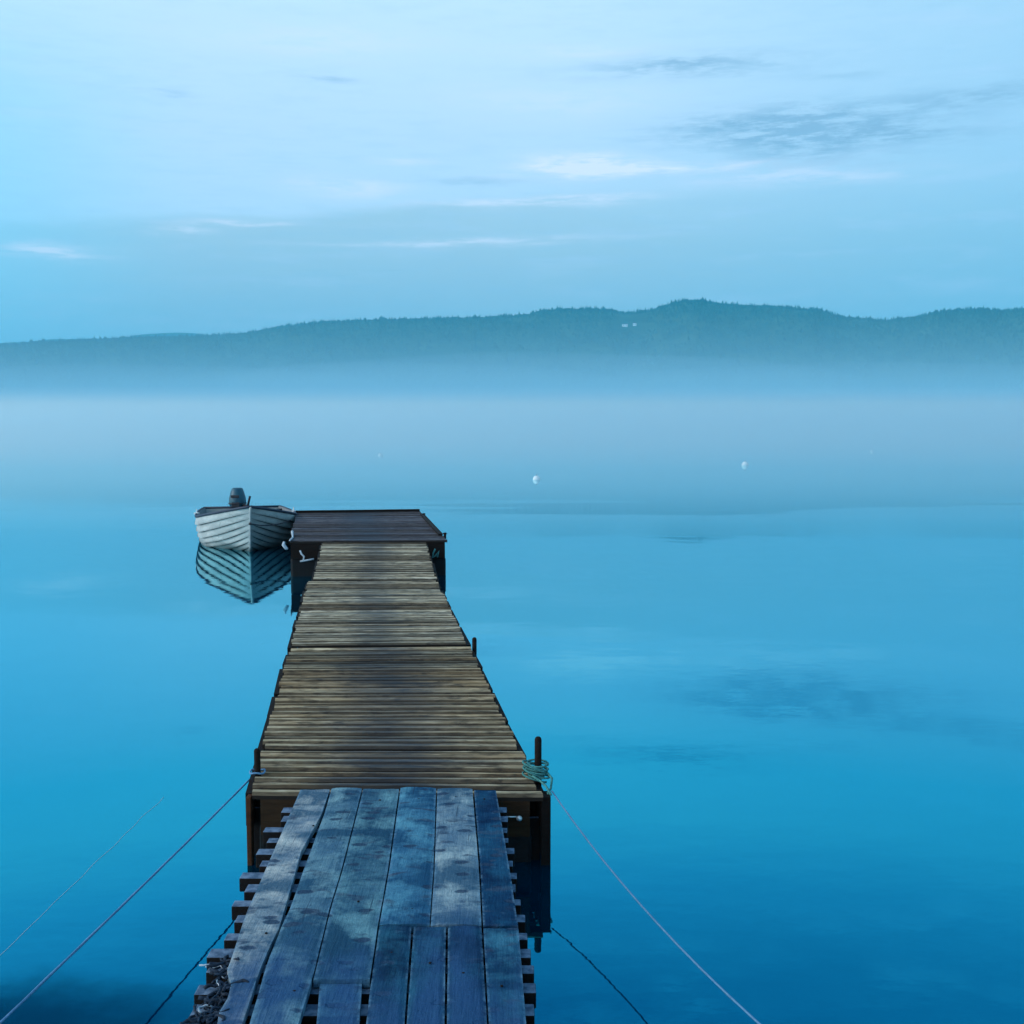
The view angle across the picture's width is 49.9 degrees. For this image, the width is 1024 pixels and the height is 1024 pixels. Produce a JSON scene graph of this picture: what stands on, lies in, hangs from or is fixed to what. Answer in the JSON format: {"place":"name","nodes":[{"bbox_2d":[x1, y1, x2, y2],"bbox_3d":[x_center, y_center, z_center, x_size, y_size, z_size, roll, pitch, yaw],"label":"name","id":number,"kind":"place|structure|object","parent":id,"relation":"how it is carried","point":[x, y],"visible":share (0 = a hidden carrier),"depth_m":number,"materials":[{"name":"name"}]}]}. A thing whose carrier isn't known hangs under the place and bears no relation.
{"place":"outdoors","nodes":[
{"label":"outdoors","id":0,"kind":"place"},
{"bbox_2d":[0,333,203,344],"bbox_3d":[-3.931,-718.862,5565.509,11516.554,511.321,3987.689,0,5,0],"label":"hills","id":1,"kind":"structure","parent":0,"point":[173,334],"depth_m":6309.41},
{"bbox_2d":[0,420,1023,1023],"bbox_3d":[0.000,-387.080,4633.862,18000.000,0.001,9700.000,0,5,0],"label":"water","id":2,"kind":"structure","parent":0,"point":[766,704],"depth_m":8.28,"materials":[{"name":"blue liquid"}]},
{"bbox_2d":[4,798,162,951],"bbox_3d":[-1.923,1.633,4.799,0.014,0.001,2.298,0,5,2],"label":"floating line","id":3,"kind":"object","parent":2,"relation":"on","point":[75,882],"visible":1,"depth_m":4.84,"materials":[{"name":"grey fabric"}]},
{"bbox_2d":[194,488,297,551],"bbox_3d":[-4.566,0.226,18.900,1.706,1.048,4.861,-1,5,-13],"label":"rowing boat","id":4,"kind":"object","parent":2,"relation":"on","point":[228,527],"visible":0.88,"depth_m":17.22,"materials":[{"name":"wood"}]},
{"bbox_2d":[250,520,290,525],"bbox_3d":[-3.683,0.170,16.783,0.631,0.087,0.023,-2,5,-24],"label":"bow line","id":5,"kind":"object","parent":4,"relation":"attached to","point":[270,525],"visible":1,"depth_m":16.79,"materials":[{"name":"grey fabric"}]},
{"bbox_2d":[289,509,446,576],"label":"end platform","id":6,"kind":"structure","parent":2,"relation":"on","point":[313,530],"depth_m":15.47,"materials":[{"name":"brown wood"}]},
{"bbox_2d":[300,550,313,561],"bbox_3d":[-2.631,0.565,14.102,0.187,0.155,0.025,0,5,0],"label":"tangled rope","id":7,"kind":"object","parent":6,"relation":"hanging from","point":[303,560],"visible":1,"depth_m":14.10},
{"bbox_2d":[432,548,438,557],"bbox_3d":[-0.977,0.530,14.099,0.096,0.125,0.025,0,5,0],"label":"tangled rope","id":8,"kind":"object","parent":6,"relation":"hanging from","point":[436,554],"visible":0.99,"depth_m":14.09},
{"bbox_2d":[311,543,438,582],"bbox_3d":[-1.608,0.831,12.920,1.374,0.681,2.638,-1,5,-7],"label":"floating dock","id":9,"kind":"object","parent":2,"relation":"on","point":[374,562],"visible":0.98,"depth_m":12.66,"materials":[{"name":"brown wood"}]},
{"bbox_2d":[287,581,470,654],"bbox_3d":[-1.238,1.135,9.978,1.397,0.569,3.407,-1,5,-8],"label":"floating dock","id":10,"kind":"object","parent":2,"relation":"on","point":[351,614],"visible":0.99,"depth_m":9.45,"materials":[{"name":"brown wood"}]},
{"bbox_2d":[245,637,550,865],"bbox_3d":[-0.742,1.370,6.571,1.412,0.830,3.446,-1,5,-8],"label":"floating dock","id":11,"kind":"object","parent":2,"relation":"on","point":[387,718],"visible":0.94,"depth_m":5.91,"materials":[{"name":"brown wood"}]},
{"bbox_2d":[0,768,265,1023],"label":"mooring rope","id":12,"kind":"object","parent":11,"relation":"attached to","point":[99,927],"visible":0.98,"depth_m":3.96,"materials":[{"name":"grey fabric"}]},
{"bbox_2d":[190,787,535,1023],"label":"gangway","id":13,"kind":"object","parent":11,"relation":"on","point":[366,906],"visible":1,"depth_m":3.67,"materials":[{"name":"blue wood"}]},
{"bbox_2d":[179,954,248,1023],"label":"rope tangle","id":14,"kind":"object","parent":13,"relation":"on","point":[219,996],"visible":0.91,"depth_m":3.20,"materials":[{"name":"grey fabric"}]},
{"bbox_2d":[522,759,552,795],"bbox_3d":[0.152,1.242,5.160,0.139,0.118,0.267,-3,6,-34],"label":"rope coil","id":15,"kind":"object","parent":11,"relation":"on","point":[529,768],"visible":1,"depth_m":5.18,"materials":[{"name":"teal fabric"}]},
{"bbox_2d":[551,791,760,1023],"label":"mooring rope","id":16,"kind":"object","parent":15,"relation":"attached to","point":[692,959],"visible":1,"depth_m":3.98,"materials":[{"name":"grey fabric"}]},
{"bbox_2d":[0,302,1023,419],"bbox_3d":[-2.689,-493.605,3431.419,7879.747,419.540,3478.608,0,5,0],"label":"hills","id":17,"kind":"structure","parent":0,"point":[694,401],"depth_m":3118.11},
{"bbox_2d":[0,297,1023,419],"bbox_3d":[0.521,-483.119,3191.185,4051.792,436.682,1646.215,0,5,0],"label":"forest","id":18,"kind":"object","parent":17,"relation":"on","point":[982,312],"visible":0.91,"depth_m":3258.07,"materials":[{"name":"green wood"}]},
{"bbox_2d":[0,0,1023,342],"label":"sky","id":19,"kind":"structure","parent":0,"point":[167,166],"materials":[{"name":"blue"}]}
]}

